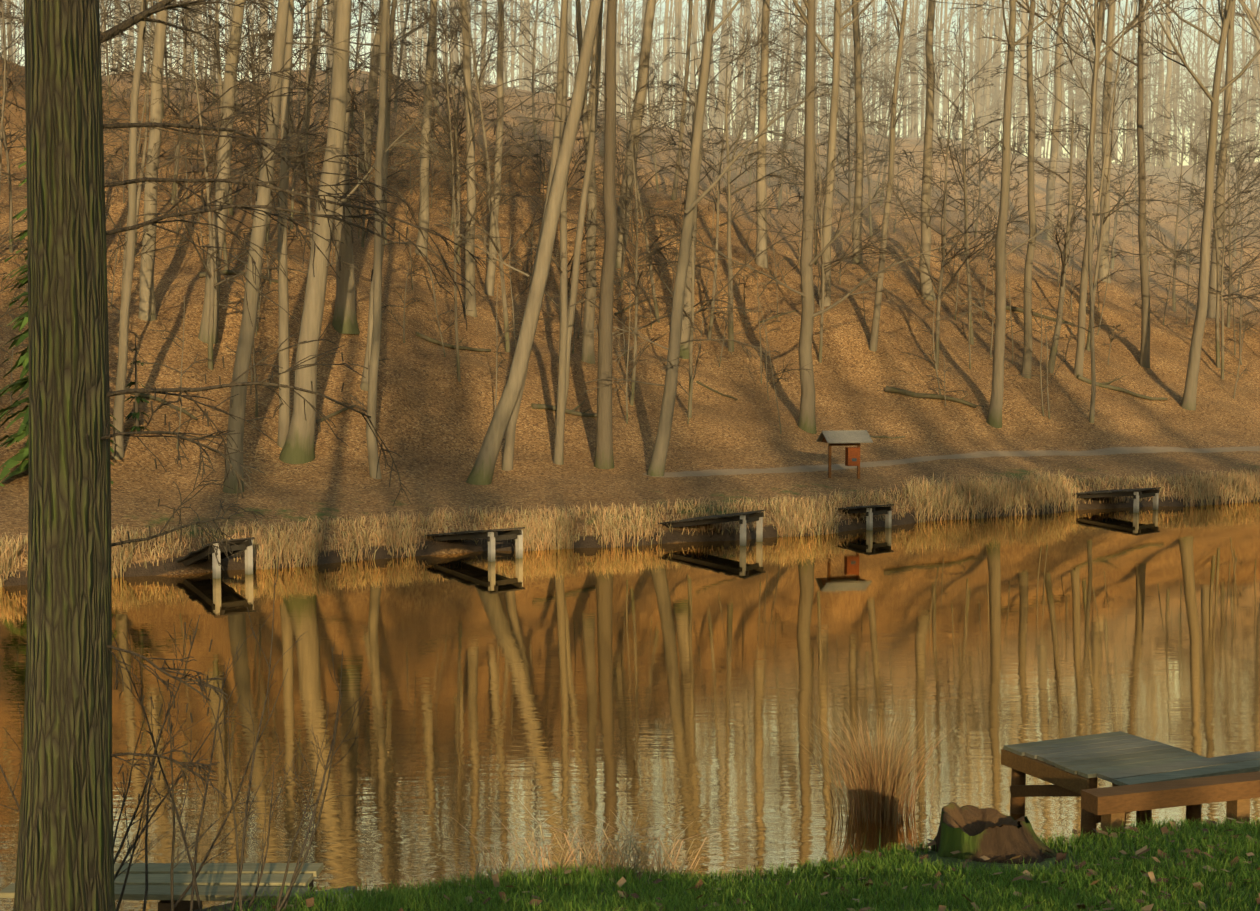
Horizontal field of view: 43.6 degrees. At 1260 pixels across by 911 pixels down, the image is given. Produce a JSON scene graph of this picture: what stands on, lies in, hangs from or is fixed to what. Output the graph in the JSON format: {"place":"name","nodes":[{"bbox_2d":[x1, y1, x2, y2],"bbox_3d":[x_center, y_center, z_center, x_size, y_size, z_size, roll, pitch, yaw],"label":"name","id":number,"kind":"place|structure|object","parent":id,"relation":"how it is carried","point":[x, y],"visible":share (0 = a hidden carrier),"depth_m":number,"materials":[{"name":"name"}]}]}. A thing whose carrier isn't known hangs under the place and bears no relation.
{"place":"outdoors","nodes":[
{"label":"outdoors","id":0,"kind":"place"},
{"bbox_2d":[212,539,252,578],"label":"dock posts","id":1,"kind":"object","parent":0,"point":[216,567],"visible":0.36,"depth_m":36.37,"materials":[{"name":"grey wood"}]},
{"bbox_2d":[488,529,522,561],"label":"dock posts","id":2,"kind":"object","parent":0,"point":[518,545],"visible":0.57,"depth_m":38.79,"materials":[{"name":"grey wood"}]},
{"bbox_2d":[0,501,1259,910],"bbox_3d":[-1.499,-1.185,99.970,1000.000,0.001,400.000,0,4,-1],"label":"pond water","id":3,"kind":"structure","parent":0,"point":[706,685],"depth_m":24.24,"materials":[{"name":"brown liquid"}]},
{"bbox_2d":[798,704,952,831],"bbox_3d":[2.663,3.343,17.212,1.918,1.242,2.280,1,4,14],"label":"sedge tussock","id":4,"kind":"object","parent":3,"relation":"on","point":[879,794],"visible":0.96,"depth_m":17.05,"materials":[{"name":"beige plant"}]},
{"bbox_2d":[0,57,1259,910],"bbox_3d":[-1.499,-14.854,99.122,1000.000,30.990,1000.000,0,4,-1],"label":"terrain","id":5,"kind":"structure","parent":0,"point":[432,420],"depth_m":61.11,"materials":[{"name":"brown soil"}]},
{"bbox_2d":[0,148,149,485],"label":"conifer needle sprays","id":6,"kind":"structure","parent":5,"relation":"on","point":[23,430],"depth_m":42.12,"materials":[{"name":"green plant"}]},
{"bbox_2d":[135,333,138,430],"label":"conifer trunks","id":7,"kind":"object","parent":5,"relation":"on","point":[136,408],"visible":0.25,"depth_m":45.60,"materials":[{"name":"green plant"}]},
{"bbox_2d":[0,863,355,902],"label":"dock deck","id":8,"kind":"structure","parent":5,"relation":"on","point":[216,881],"depth_m":12.65,"materials":[{"name":"grey wood"}]},
{"bbox_2d":[0,524,375,910],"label":"bank shrub twigs","id":9,"kind":"object","parent":5,"relation":"on","point":[279,906],"visible":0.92,"depth_m":11.46,"materials":[{"name":"brown plant"}]},
{"bbox_2d":[176,537,254,566],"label":"dock deck","id":10,"kind":"structure","parent":5,"relation":"on","point":[192,557],"depth_m":36.30,"materials":[{"name":"wood"}]},
{"bbox_2d":[158,880,313,910],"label":"dock supports","id":11,"kind":"object","parent":5,"relation":"on","point":[165,905],"visible":0.2,"depth_m":12.62,"materials":[{"name":"brown wood"}]},
{"bbox_2d":[13,0,486,910],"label":"alder","id":12,"kind":"object","parent":5,"relation":"on","point":[65,855],"depth_m":9.30,"materials":[{"name":"brown plant"}]},
{"bbox_2d":[425,527,524,541],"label":"dock deck","id":13,"kind":"structure","parent":5,"relation":"on","point":[508,534],"depth_m":39.39,"materials":[{"name":"wood"}]},
{"bbox_2d":[408,801,757,887],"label":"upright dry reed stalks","id":14,"kind":"object","parent":5,"relation":"on","point":[618,855],"visible":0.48,"depth_m":12.97,"materials":[{"name":"beige plant"}]},
{"bbox_2d":[0,0,1259,448],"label":"trees","id":15,"kind":"object","parent":5,"relation":"on","point":[1198,148],"visible":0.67,"depth_m":71.97,"materials":[{"name":"brown plant"}]},
{"bbox_2d":[0,0,1259,422],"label":"distant trees","id":16,"kind":"object","parent":5,"relation":"on","point":[588,352],"visible":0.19,"depth_m":126.33,"materials":[{"name":"brown plant"}]},
{"bbox_2d":[0,468,1259,586],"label":"dry reeds","id":17,"kind":"object","parent":5,"relation":"on","point":[534,533],"visible":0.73,"depth_m":43.57,"materials":[{"name":"beige plant"}]},
{"bbox_2d":[125,259,1166,438],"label":"fallen logs","id":18,"kind":"object","parent":5,"relation":"on","point":[888,388],"visible":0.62,"depth_m":60.25,"materials":[{"name":"brown wood"}]},
{"bbox_2d":[99,0,1259,493],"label":"forest trees","id":19,"kind":"object","parent":5,"relation":"on","point":[295,440],"visible":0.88,"depth_m":52.16,"materials":[{"name":"brown plant"}]},
{"bbox_2d":[126,817,1259,910],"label":"fallen leaves","id":20,"kind":"object","parent":5,"relation":"on","point":[1060,856],"visible":0.58,"depth_m":11.94,"materials":[{"name":"brown plant"}]},
{"bbox_2d":[657,509,765,527],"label":"dock deck","id":21,"kind":"structure","parent":5,"relation":"on","point":[752,516],"depth_m":42.69,"materials":[{"name":"wood"}]},
{"bbox_2d":[821,437,859,478],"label":"info board frame","id":22,"kind":"object","parent":5,"relation":"on","point":[852,456],"visible":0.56,"depth_m":51.36,"materials":[{"name":"brown wood"}]},
{"bbox_2d":[816,430,872,443],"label":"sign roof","id":23,"kind":"structure","parent":22,"relation":"on","point":[849,436],"depth_m":51.14,"materials":[{"name":"grey wood"}]},
{"bbox_2d":[835,504,893,515],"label":"dock deck","id":24,"kind":"structure","parent":5,"relation":"on","point":[878,510],"depth_m":46.20,"materials":[{"name":"wood"}]},
{"bbox_2d":[931,802,1056,863],"bbox_3d":[3.105,3.288,13.288,1.438,0.524,0.950,3,5,42],"label":"tree stump","id":25,"kind":"object","parent":5,"relation":"on","point":[973,833],"visible":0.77,"depth_m":13.19,"materials":[{"name":"brown wood"}]},
{"bbox_2d":[1010,769,1201,836],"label":"dock posts","id":26,"kind":"object","parent":5,"relation":"on","point":[1088,823],"visible":0.08,"depth_m":16.79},
{"bbox_2d":[1001,749,1256,822],"bbox_3d":[5.234,3.519,16.930,2.200,0.503,1.810,-2,4,-24],"label":"platform frame","id":27,"kind":"object","parent":26,"relation":"on","point":[1067,784],"visible":0.38,"depth_m":16.74,"materials":[{"name":"brown wood"}]},
{"bbox_2d":[1004,731,1259,785],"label":"platform deck","id":28,"kind":"structure","parent":27,"relation":"on","point":[1120,758],"depth_m":16.75,"materials":[{"name":"grey wood"}]},
{"bbox_2d":[1069,487,1160,498],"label":"dock deck","id":29,"kind":"structure","parent":5,"relation":"on","point":[1146,492],"depth_m":51.84,"materials":[{"name":"wood"}]},
{"bbox_2d":[1081,771,1259,837],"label":"dock side beam","id":30,"kind":"structure","parent":5,"relation":"on","point":[1112,805],"depth_m":14.72,"materials":[{"name":"brown wood"}]},
{"bbox_2d":[0,0,1259,165],"label":"sky","id":31,"kind":"structure","parent":0,"point":[366,49],"materials":[{"name":"white"}]},
{"bbox_2d":[202,814,1259,910],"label":"lawn grass","id":32,"kind":"structure","parent":0,"point":[397,898],"depth_m":11.80,"materials":[{"name":"green plant"}]},
{"bbox_2d":[740,512,762,545],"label":"dock posts","id":33,"kind":"object","parent":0,"point":[759,530],"visible":0.43,"depth_m":42.05,"materials":[{"name":"grey wood"}]},
{"bbox_2d":[866,506,891,530],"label":"dock posts","id":34,"kind":"object","parent":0,"point":[869,521],"visible":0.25,"depth_m":45.78,"materials":[{"name":"grey wood"}]},
{"bbox_2d":[1133,492,1158,512],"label":"dock posts","id":35,"kind":"object","parent":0,"point":[1136,503],"visible":0.29,"depth_m":51.02,"materials":[{"name":"grey wood"}]}
]}

